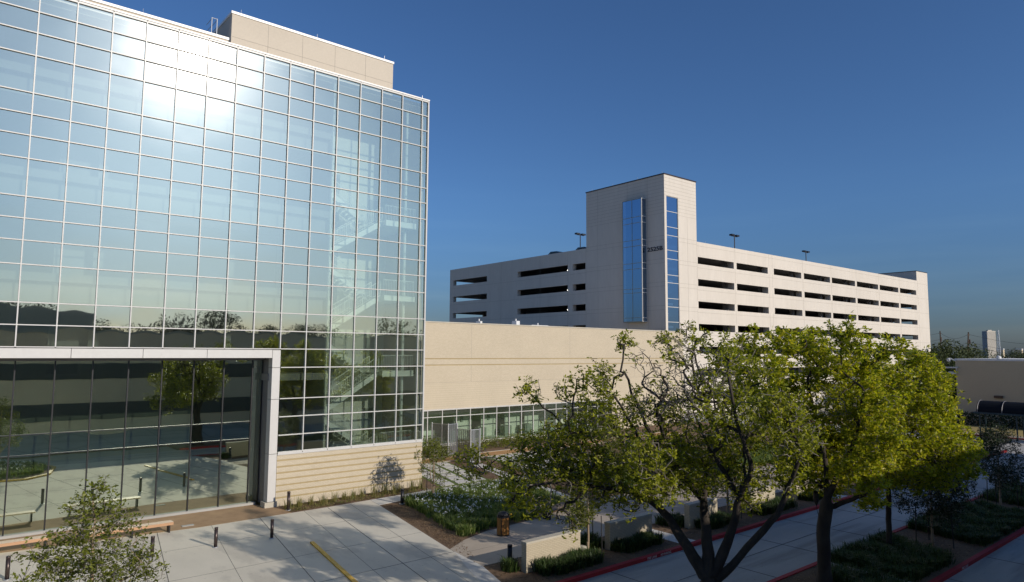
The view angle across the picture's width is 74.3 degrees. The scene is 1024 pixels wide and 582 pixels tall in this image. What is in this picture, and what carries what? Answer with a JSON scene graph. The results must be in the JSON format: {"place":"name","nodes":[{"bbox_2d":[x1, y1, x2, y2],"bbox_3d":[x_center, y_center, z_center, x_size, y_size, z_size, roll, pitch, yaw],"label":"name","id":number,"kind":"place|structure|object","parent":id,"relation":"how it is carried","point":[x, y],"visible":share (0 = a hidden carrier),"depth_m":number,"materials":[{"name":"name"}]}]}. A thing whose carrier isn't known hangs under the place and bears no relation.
{"place":"outdoors","nodes":[
{"label":"outdoors","id":0,"kind":"place"},
{"bbox_2d":[0,505,290,552],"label":"gravel strip","id":1,"kind":"object","parent":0,"point":[217,517],"visible":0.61,"depth_m":34.62,"materials":[{"name":"gravel"}]},
{"bbox_2d":[0,500,500,581],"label":"forecourt","id":2,"kind":"structure","parent":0,"point":[187,562],"depth_m":29.13,"materials":[{"name":"concrete"}]},
{"bbox_2d":[3,556,10,580],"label":"bollard","id":3,"kind":"object","parent":2,"relation":"on","point":[7,568],"visible":1,"depth_m":25.47,"materials":[{"name":"brown metal"}]},
{"bbox_2d":[0,535,49,546],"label":"bench","id":4,"kind":"object","parent":2,"relation":"on","point":[17,541],"visible":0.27,"depth_m":28.95,"materials":[{"name":"brown wood"}]},
{"bbox_2d":[89,520,173,540],"bbox_3d":[-17.628,11.173,31.300,3.450,0.490,0.502,5,-7,-40],"label":"bench","id":5,"kind":"object","parent":2,"relation":"on","point":[167,523],"visible":0.54,"depth_m":31.71,"materials":[{"name":"brown wood"}]},
{"bbox_2d":[148,536,154,557],"bbox_3d":[-15.113,10.743,28.386,0.262,0.860,0.262,5,-7,-40],"label":"bollard","id":6,"kind":"object","parent":2,"relation":"on","point":[152,539],"visible":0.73,"depth_m":28.34,"materials":[{"name":"brown metal"}]},
{"bbox_2d":[212,527,218,547],"bbox_3d":[-13.100,10.892,29.885,0.262,0.860,0.262,5,-7,-40],"label":"bollard","id":7,"kind":"object","parent":2,"relation":"on","point":[215,537],"visible":1,"depth_m":29.83,"materials":[{"name":"brown metal"}]},
{"bbox_2d":[269,519,274,538],"bbox_3d":[-11.157,11.041,31.404,0.262,0.860,0.262,5,-7,-40],"label":"bollard","id":8,"kind":"object","parent":2,"relation":"on","point":[271,529],"visible":1,"depth_m":31.35,"materials":[{"name":"brown metal"}]},
{"bbox_2d":[310,541,357,581],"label":"yellow kerb strip","id":9,"kind":"object","parent":2,"relation":"on","point":[343,571],"visible":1,"depth_m":27.61,"materials":[{"name":"paint"}]},
{"bbox_2d":[404,476,565,536],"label":"flower bed grass","id":10,"kind":"structure","parent":0,"point":[469,522],"depth_m":36.87,"materials":[{"name":"plant"}]},
{"bbox_2d":[413,478,507,515],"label":"white flowers","id":11,"kind":"object","parent":10,"relation":"on","point":[460,497],"visible":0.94,"depth_m":38.15,"materials":[{"name":"plant"}]},
{"bbox_2d":[422,432,669,463],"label":"granite path","id":12,"kind":"structure","parent":0,"point":[492,453],"depth_m":58.39,"materials":[{"name":"stone"}]},
{"bbox_2d":[102,0,1023,356],"label":"sky","id":13,"kind":"structure","parent":0,"point":[873,136],"materials":[{"name":"blue"}]},
{"bbox_2d":[532,545,605,576],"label":"border grass","id":14,"kind":"structure","parent":0,"point":[575,560],"depth_m":27.11,"materials":[{"name":"plant"}]},
{"bbox_2d":[580,530,604,549],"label":"border grass","id":15,"kind":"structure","parent":0,"point":[596,542],"depth_m":30.20,"materials":[{"name":"plant"}]},
{"bbox_2d":[371,464,845,581],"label":"garden paths","id":16,"kind":"structure","parent":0,"point":[481,573],"depth_m":31.56,"materials":[{"name":"concrete"}]},
{"bbox_2d":[277,421,989,581],"bbox_3d":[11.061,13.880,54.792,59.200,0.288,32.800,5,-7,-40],"label":"mulch bed","id":17,"kind":"object","parent":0,"point":[608,560],"visible":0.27,"depth_m":34.44,"materials":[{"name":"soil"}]},
{"bbox_2d":[0,0,429,539],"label":"glass office building","id":18,"kind":"structure","parent":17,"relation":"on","point":[212,283],"depth_m":38.97,"materials":[{"name":"blue glass"}]},
{"bbox_2d":[329,174,380,446],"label":"stairwell wall","id":19,"kind":"structure","parent":18,"relation":"in","point":[373,205],"depth_m":47.12,"materials":[{"name":"paint"}]},
{"bbox_2d":[286,491,290,510],"bbox_3d":[-12.208,11.457,36.904,0.298,1.000,0.298,5,-7,-40],"label":"bollard","id":20,"kind":"object","parent":17,"relation":"on","point":[288,500],"visible":1,"depth_m":36.84,"materials":[{"name":"brown metal"}]},
{"bbox_2d":[282,498,297,509],"bbox_3d":[-12.248,11.629,36.983,1.025,0.671,1.126,-1,-5,19],"label":"grass tuft","id":21,"kind":"object","parent":17,"relation":"on","point":[286,506],"visible":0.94,"depth_m":37.08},
{"bbox_2d":[294,495,302,506],"bbox_3d":[-11.905,11.684,37.778,0.706,0.708,0.862,-1,-5,12],"label":"grass tuft","id":22,"kind":"object","parent":17,"relation":"on","point":[299,504],"visible":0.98,"depth_m":37.62,"materials":[{"name":"plant"}]},
{"bbox_2d":[307,496,314,503],"bbox_3d":[-11.332,11.794,38.305,0.754,0.589,0.822,-1,-5,13],"label":"grass tuft","id":23,"kind":"object","parent":17,"relation":"on","point":[312,500],"visible":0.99,"depth_m":38.29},
{"bbox_2d":[319,495,327,503],"bbox_3d":[-10.796,11.733,38.257,0.766,0.711,0.909,-2,-6,25],"label":"grass tuft","id":24,"kind":"object","parent":17,"relation":"on","point":[322,501],"visible":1,"depth_m":38.32,"materials":[{"name":"plant"}]},
{"bbox_2d":[331,492,338,502],"bbox_3d":[-10.340,11.761,39.061,1.004,0.806,1.158,5,-7,-40],"label":"grass tuft","id":25,"kind":"object","parent":17,"relation":"on","point":[333,498],"visible":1,"depth_m":39.00,"materials":[{"name":"plant"}]},
{"bbox_2d":[341,491,348,499],"bbox_3d":[-9.732,11.921,39.650,0.838,0.599,0.754,1,-5,-7],"label":"grass tuft","id":26,"kind":"object","parent":17,"relation":"on","point":[344,495],"visible":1,"depth_m":39.54,"materials":[{"name":"plant"}]},
{"bbox_2d":[281,486,423,511],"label":"dry litter","id":27,"kind":"object","parent":17,"relation":"on","point":[355,499],"visible":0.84,"depth_m":38.98,"materials":[{"name":"plant"}]},
{"bbox_2d":[349,489,356,499],"bbox_3d":[-9.399,11.895,39.828,0.798,0.688,0.811,0,-5,1],"label":"grass tuft","id":28,"kind":"object","parent":17,"relation":"on","point":[352,496],"visible":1,"depth_m":39.85,"materials":[{"name":"plant"}]},
{"bbox_2d":[370,484,377,495],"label":"grass tuft","id":29,"kind":"object","parent":17,"relation":"on","point":[373,492],"visible":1,"depth_m":40.73,"materials":[{"name":"plant"}]},
{"bbox_2d":[382,482,389,492],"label":"grass tuft","id":30,"kind":"object","parent":17,"relation":"on","point":[384,490],"visible":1,"depth_m":41.38,"materials":[{"name":"plant"}]},
{"bbox_2d":[388,483,398,493],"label":"grass tuft","id":31,"kind":"object","parent":17,"relation":"on","point":[394,488],"visible":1,"depth_m":41.36,"materials":[{"name":"plant"}]},
{"bbox_2d":[399,488,403,503],"bbox_3d":[-6.274,11.731,38.604,0.350,0.840,0.350,5,-7,-40],"label":"bollard","id":32,"kind":"object","parent":17,"relation":"on","point":[402,497],"visible":1,"depth_m":38.53,"materials":[{"name":"metal"}]},
{"bbox_2d":[408,480,416,490],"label":"grass tuft","id":33,"kind":"object","parent":17,"relation":"on","point":[412,486],"visible":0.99,"depth_m":42.16,"materials":[{"name":"plant"}]},
{"bbox_2d":[416,475,425,489],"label":"grass tuft","id":34,"kind":"object","parent":17,"relation":"on","point":[420,485],"visible":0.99,"depth_m":42.82,"materials":[{"name":"plant"}]},
{"bbox_2d":[413,435,453,494],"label":"young tree","id":35,"kind":"object","parent":17,"relation":"on","point":[436,451],"visible":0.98,"depth_m":40.01,"materials":[{"name":"green plant"}]},
{"bbox_2d":[431,422,457,455],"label":"metal screen","id":36,"kind":"object","parent":17,"relation":"on","point":[440,428],"visible":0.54,"depth_m":56.92,"materials":[{"name":"grey"}]},
{"bbox_2d":[422,462,486,486],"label":"paver turf","id":37,"kind":"structure","parent":17,"relation":"on","point":[452,481],"depth_m":47.41,"materials":[{"name":"plant"}]},
{"bbox_2d":[422,462,485,485],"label":"stepping pavers","id":38,"kind":"object","parent":37,"relation":"on","point":[452,476],"visible":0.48,"depth_m":47.64,"materials":[{"name":"concrete"}]},
{"bbox_2d":[451,438,480,451],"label":"shrub","id":39,"kind":"object","parent":17,"relation":"on","point":[464,444],"visible":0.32,"depth_m":59.66,"materials":[{"name":"green plant"}]},
{"bbox_2d":[456,427,480,461],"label":"metal screen","id":40,"kind":"object","parent":17,"relation":"on","point":[463,434],"visible":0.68,"depth_m":53.17,"materials":[{"name":"grey"}]},
{"bbox_2d":[466,435,493,448],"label":"shrub","id":41,"kind":"object","parent":17,"relation":"on","point":[481,442],"visible":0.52,"depth_m":61.01,"materials":[{"name":"green plant"}]},
{"bbox_2d":[487,435,510,447],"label":"shrub","id":42,"kind":"object","parent":17,"relation":"on","point":[496,441],"visible":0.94,"depth_m":61.70,"materials":[{"name":"green plant"}]},
{"bbox_2d":[507,544,511,557],"bbox_3d":[-0.089,10.772,27.543,0.350,0.860,0.350,5,-7,-40],"label":"bollard","id":43,"kind":"object","parent":17,"relation":"on","point":[509,549],"visible":0.61,"depth_m":27.48,"materials":[{"name":"metal"}]},
{"bbox_2d":[498,554,521,572],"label":"border grass","id":44,"kind":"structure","parent":17,"relation":"on","point":[508,564],"depth_m":26.85,"materials":[{"name":"plant"}]},
{"bbox_2d":[501,432,522,445],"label":"shrub","id":45,"kind":"object","parent":17,"relation":"on","point":[512,439],"visible":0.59,"depth_m":62.91,"materials":[{"name":"green plant"}]},
{"bbox_2d":[516,433,534,443],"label":"shrub","id":46,"kind":"object","parent":17,"relation":"on","point":[527,438],"visible":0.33,"depth_m":64.24,"materials":[{"name":"green plant"}]},
{"bbox_2d":[531,430,546,442],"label":"shrub","id":47,"kind":"object","parent":17,"relation":"on","point":[539,436],"visible":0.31,"depth_m":64.93,"materials":[{"name":"green plant"}]},
{"bbox_2d":[521,529,580,572],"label":"garden wall","id":48,"kind":"structure","parent":17,"relation":"on","point":[554,544],"depth_m":27.45,"materials":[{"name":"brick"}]},
{"bbox_2d":[422,432,679,464],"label":"path edging","id":49,"kind":"object","parent":17,"relation":"on","point":[509,453],"visible":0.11,"depth_m":58.19,"materials":[{"name":"stone"}]},
{"bbox_2d":[420,321,683,446],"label":"brick building","id":50,"kind":"structure","parent":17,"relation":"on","point":[473,371],"depth_m":69.04,"materials":[{"name":"brick"}]},
{"bbox_2d":[512,319,519,324],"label":"roof vent","id":51,"kind":"object","parent":50,"relation":"on","point":[515,322],"visible":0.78,"depth_m":76.35,"materials":[{"name":"white metal"}]},
{"bbox_2d":[420,399,611,446],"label":"window frame","id":52,"kind":"structure","parent":50,"relation":"in","point":[520,405],"depth_m":65.82,"materials":[{"name":"white metal"}]},
{"bbox_2d":[555,472,615,547],"bbox_3d":[3.114,9.574,29.502,2.746,4.241,2.480,5,-7,-40],"label":"young tree","id":53,"kind":"object","parent":17,"relation":"on","point":[579,515],"visible":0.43,"depth_m":29.02,"materials":[{"name":"green plant"}]},
{"bbox_2d":[601,516,602,552],"bbox_3d":[3.813,10.457,28.714,0.044,1.751,0.092,5,-7,-40],"label":"tree stake","id":54,"kind":"object","parent":17,"relation":"on","point":[601,532],"visible":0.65,"depth_m":28.72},
{"bbox_2d":[599,420,623,457],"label":"young tree","id":55,"kind":"object","parent":17,"relation":"on","point":[614,439],"visible":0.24,"depth_m":49.78,"materials":[{"name":"green plant"}]},
{"bbox_2d":[604,512,651,550],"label":"garden wall","id":56,"kind":"structure","parent":17,"relation":"on","point":[619,528],"depth_m":30.55,"materials":[{"name":"concrete"}]},
{"bbox_2d":[610,529,663,552],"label":"border grass","id":57,"kind":"structure","parent":17,"relation":"on","point":[638,541],"depth_m":30.04,"materials":[{"name":"plant"}]},
{"bbox_2d":[684,497,717,528],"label":"garden wall","id":58,"kind":"structure","parent":17,"relation":"on","point":[691,511],"depth_m":33.88,"materials":[{"name":"concrete"}]},
{"bbox_2d":[709,444,742,513],"bbox_3d":[11.492,10.217,36.615,2.876,4.345,2.426,2,-5,-18],"label":"young tree","id":59,"kind":"object","parent":17,"relation":"on","point":[727,494],"visible":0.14,"depth_m":36.35,"materials":[{"name":"green plant"}]},
{"bbox_2d":[742,484,774,511],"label":"garden wall","id":60,"kind":"structure","parent":17,"relation":"on","point":[771,496],"depth_m":38.07,"materials":[{"name":"concrete"}]},
{"bbox_2d":[750,495,797,515],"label":"border grass","id":61,"kind":"structure","parent":17,"relation":"on","point":[769,506],"depth_m":37.38,"materials":[{"name":"plant"}]},
{"bbox_2d":[792,477,811,498],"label":"garden wall","id":62,"kind":"structure","parent":17,"relation":"on","point":[795,496],"depth_m":40.59,"materials":[{"name":"concrete"}]},
{"bbox_2d":[798,487,823,500],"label":"border grass","id":63,"kind":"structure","parent":17,"relation":"on","point":[809,497],"depth_m":40.27,"materials":[{"name":"plant"}]},
{"bbox_2d":[255,356,1021,504],"bbox_3d":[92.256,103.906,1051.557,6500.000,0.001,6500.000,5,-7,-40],"label":"ground","id":64,"kind":"structure","parent":0,"point":[602,422],"depth_m":93.71,"materials":[{"name":"concrete"}]},
{"bbox_2d":[451,319,829,581],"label":"oak tree","id":65,"kind":"object","parent":64,"relation":"on","point":[660,463],"visible":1,"depth_m":20.37,"materials":[{"name":"green plant"}]},
{"bbox_2d":[556,450,1006,581],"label":"red kerb","id":66,"kind":"structure","parent":64,"relation":"on","point":[601,571],"depth_m":29.60,"materials":[{"name":"concrete"}]},
{"bbox_2d":[767,495,982,581],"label":"red kerb","id":67,"kind":"structure","parent":64,"relation":"on","point":[791,573],"depth_m":27.26,"materials":[{"name":"concrete"}]},
{"bbox_2d":[776,345,1022,367],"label":"distant wood","id":68,"kind":"object","parent":64,"relation":"on","point":[778,351],"depth_m":314.11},
{"bbox_2d":[896,350,954,385],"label":"broadleaf tree","id":69,"kind":"object","parent":64,"relation":"on","point":[937,356],"visible":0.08,"depth_m":115.01,"materials":[{"name":"plant"}]},
{"bbox_2d":[907,360,955,390],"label":"broadleaf tree","id":70,"kind":"object","parent":64,"relation":"on","point":[950,369],"visible":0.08,"depth_m":111.60,"materials":[{"name":"plant"}]},
{"bbox_2d":[938,384,957,405],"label":"broadleaf tree","id":71,"kind":"object","parent":64,"relation":"on","point":[954,394],"visible":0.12,"depth_m":101.67,"materials":[{"name":"plant"}]},
{"bbox_2d":[927,339,980,365],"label":"broadleaf tree","id":72,"kind":"object","parent":64,"relation":"on","point":[947,349],"visible":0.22,"depth_m":119.86,"materials":[{"name":"green plant"}]},
{"bbox_2d":[967,332,970,350],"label":"utility pole","id":73,"kind":"object","parent":64,"relation":"on","point":[968,340],"visible":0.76,"depth_m":149.81,"materials":[{"name":"brown wood"}]},
{"bbox_2d":[955,346,984,357],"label":"broadleaf tree","id":74,"kind":"object","parent":64,"relation":"on","point":[967,352],"visible":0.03,"depth_m":147.80,"materials":[{"name":"green plant"}]},
{"bbox_2d":[928,527,1023,581],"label":"red kerb","id":75,"kind":"structure","parent":64,"relation":"on","point":[954,570],"depth_m":29.14,"materials":[{"name":"concrete"}]},
{"bbox_2d":[971,348,993,357],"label":"broadleaf tree","id":76,"kind":"object","parent":64,"relation":"on","point":[980,355],"visible":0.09,"depth_m":188.64,"materials":[{"name":"green plant"}]},
{"bbox_2d":[948,410,1022,428],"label":"hedge","id":77,"kind":"object","parent":64,"relation":"on","point":[990,419],"visible":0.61,"depth_m":82.35,"materials":[{"name":"green plant"}]},
{"bbox_2d":[955,358,1023,428],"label":"beige building","id":78,"kind":"structure","parent":64,"relation":"on","point":[991,379],"depth_m":84.99,"materials":[{"name":"paint"}]},
{"bbox_2d":[946,358,957,373],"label":"security camera","id":79,"kind":"object","parent":78,"relation":"attached to","point":[949,359],"visible":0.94,"depth_m":87.92,"materials":[{"name":"white plastic"}]},
{"bbox_2d":[982,330,996,357],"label":"apartment tower","id":80,"kind":"structure","parent":64,"relation":"on","point":[989,335],"depth_m":1395.13,"materials":[{"name":"white concrete"}]},
{"bbox_2d":[997,330,1000,355],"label":"lattice pylon","id":81,"kind":"object","parent":64,"relation":"on","point":[998,342],"visible":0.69,"depth_m":419.31,"materials":[{"name":"metal"}]},
{"bbox_2d":[996,349,1004,357],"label":"building","id":82,"kind":"structure","parent":64,"relation":"on","point":[1002,351],"depth_m":607.56,"materials":[{"name":"beige paint"}]},
{"bbox_2d":[993,349,1023,357],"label":"broadleaf tree","id":83,"kind":"object","parent":64,"relation":"on","point":[1017,354],"visible":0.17,"depth_m":198.97,"materials":[{"name":"plant"}]},
{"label":"utility pole","id":84,"kind":"object","parent":64,"relation":"on","visible":0},
{"bbox_2d":[894,333,1023,355],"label":"power line","id":85,"kind":"object","parent":84,"relation":"attached to","point":[979,344],"visible":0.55,"depth_m":148.67,"materials":[{"name":"metal"}]},
{"bbox_2d":[450,465,864,565],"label":"plaza paving","id":86,"kind":"structure","parent":0,"point":[482,555],"depth_m":33.07,"materials":[{"name":"beige concrete"}]},
{"bbox_2d":[497,511,511,536],"bbox_3d":[-0.414,11.066,32.197,0.645,1.100,0.630,5,-7,-40],"label":"litter bin","id":87,"kind":"object","parent":86,"relation":"on","point":[503,522],"visible":1,"depth_m":31.97,"materials":[{"name":"brown wood"}]},
{"bbox_2d":[541,500,572,519],"bbox_3d":[2.481,11.769,36.279,0.500,0.470,3.257,-3,-6,32],"label":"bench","id":88,"kind":"object","parent":86,"relation":"on","point":[554,508],"visible":0.36,"depth_m":35.57,"materials":[{"name":"concrete"}]},
{"bbox_2d":[652,511,683,527],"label":"border grass","id":89,"kind":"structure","parent":0,"point":[677,517],"depth_m":34.23,"materials":[{"name":"plant"}]},
{"bbox_2d":[576,442,781,486],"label":"garden grass","id":90,"kind":"structure","parent":0,"point":[768,457],"depth_m":54.48,"materials":[{"name":"plant"}]},
{"bbox_2d":[449,173,930,412],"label":"parking garage","id":91,"kind":"structure","parent":0,"point":[644,260],"depth_m":110.56,"materials":[{"name":"white"}]},
{"bbox_2d":[575,233,585,246],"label":"roof lamp","id":92,"kind":"object","parent":91,"relation":"on","point":[582,234],"visible":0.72,"depth_m":126.67,"materials":[{"name":"metal"}]},
{"bbox_2d":[667,196,679,328],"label":"tower window frame","id":93,"kind":"structure","parent":91,"relation":"in","point":[668,196],"depth_m":98.38,"materials":[{"name":"white metal"}]},
{"bbox_2d":[729,234,739,247],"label":"roof lamp","id":94,"kind":"object","parent":91,"relation":"on","point":[734,235],"visible":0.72,"depth_m":122.19,"materials":[{"name":"metal"}]},
{"bbox_2d":[694,509,741,529],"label":"border grass","id":95,"kind":"structure","parent":0,"point":[718,519],"depth_m":33.94,"materials":[{"name":"plant"}]},
{"bbox_2d":[579,452,1023,581],"bbox_3d":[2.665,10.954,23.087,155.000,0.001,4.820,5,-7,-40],"label":"access road","id":96,"kind":"structure","parent":0,"point":[777,561],"depth_m":31.17,"materials":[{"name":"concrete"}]},
{"bbox_2d":[684,413,1023,452],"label":"side street","id":97,"kind":"structure","parent":0,"point":[1021,442],"depth_m":69.98,"materials":[{"name":"asphalt"}]},
{"bbox_2d":[973,400,1023,440],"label":"canopy shelter","id":98,"kind":"object","parent":97,"relation":"on","point":[1016,409],"visible":0.94,"depth_m":71.07,"materials":[{"name":"metal"}]},
{"bbox_2d":[778,497,1023,581],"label":"island soil","id":99,"kind":"structure","parent":0,"point":[910,533],"depth_m":30.65,"materials":[{"name":"soil"}]},
{"bbox_2d":[704,314,915,581],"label":"oak tree","id":100,"kind":"object","parent":99,"relation":"on","point":[858,424],"visible":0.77,"depth_m":25.24,"materials":[{"name":"green plant"}]},
{"bbox_2d":[831,345,989,543],"bbox_3d":[18.111,7.143,30.389,7.900,9.450,5.631,5,-7,-40],"label":"oak tree","id":101,"kind":"object","parent":99,"relation":"on","point":[936,429],"visible":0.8,"depth_m":29.26,"materials":[{"name":"green plant"}]},
{"bbox_2d":[915,506,916,541],"bbox_3d":[18.530,10.763,30.989,0.092,1.751,0.043,1,-5,-9],"label":"tree stake","id":102,"kind":"object","parent":99,"relation":"on","point":[915,524],"visible":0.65,"depth_m":30.99,"materials":[{"name":"wood"}]},
{"bbox_2d":[892,446,977,544],"bbox_3d":[19.417,9.546,31.172,3.815,4.821,3.619,5,-7,-40],"label":"young tree","id":103,"kind":"object","parent":99,"relation":"on","point":[943,503],"visible":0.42,"depth_m":30.60,"materials":[{"name":"green plant"}]},
{"bbox_2d":[968,419,1023,504],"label":"young tree","id":104,"kind":"object","parent":99,"relation":"on","point":[999,471],"visible":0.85,"depth_m":38.65,"materials":[{"name":"green plant"}]},
{"bbox_2d":[1019,470,1023,496],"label":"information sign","id":105,"kind":"object","parent":99,"relation":"on","point":[1022,472],"visible":0.67,"depth_m":40.59,"materials":[{"name":"metal"}]},
{"bbox_2d":[821,419,1022,436],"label":"verge","id":106,"kind":"structure","parent":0,"point":[976,428],"depth_m":78.89,"materials":[{"name":"green plant"}]},
{"bbox_2d":[831,479,1023,581],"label":"island grass","id":107,"kind":"structure","parent":0,"point":[876,556],"depth_m":29.52,"materials":[{"name":"plant"}]},
{"bbox_2d":[944,534,1023,581],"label":"road","id":108,"kind":"structure","parent":0,"point":[988,569],"depth_m":28.13,"materials":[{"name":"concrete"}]},
{"label":"paver turf","id":109,"kind":"structure","parent":0,"visible":0},
{"bbox_2d":[493,451,578,471],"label":"stepping pavers","id":110,"kind":"object","parent":109,"relation":"on","point":[509,455],"visible":0.08,"depth_m":55.50,"materials":[{"name":"concrete"}]},
{"label":"island soil","id":111,"kind":"structure","parent":0,"visible":0},
{"bbox_2d":[10,474,170,581],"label":"young tree","id":112,"kind":"object","parent":111,"relation":"on","point":[91,563],"visible":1,"depth_m":17.32,"materials":[{"name":"green plant"}]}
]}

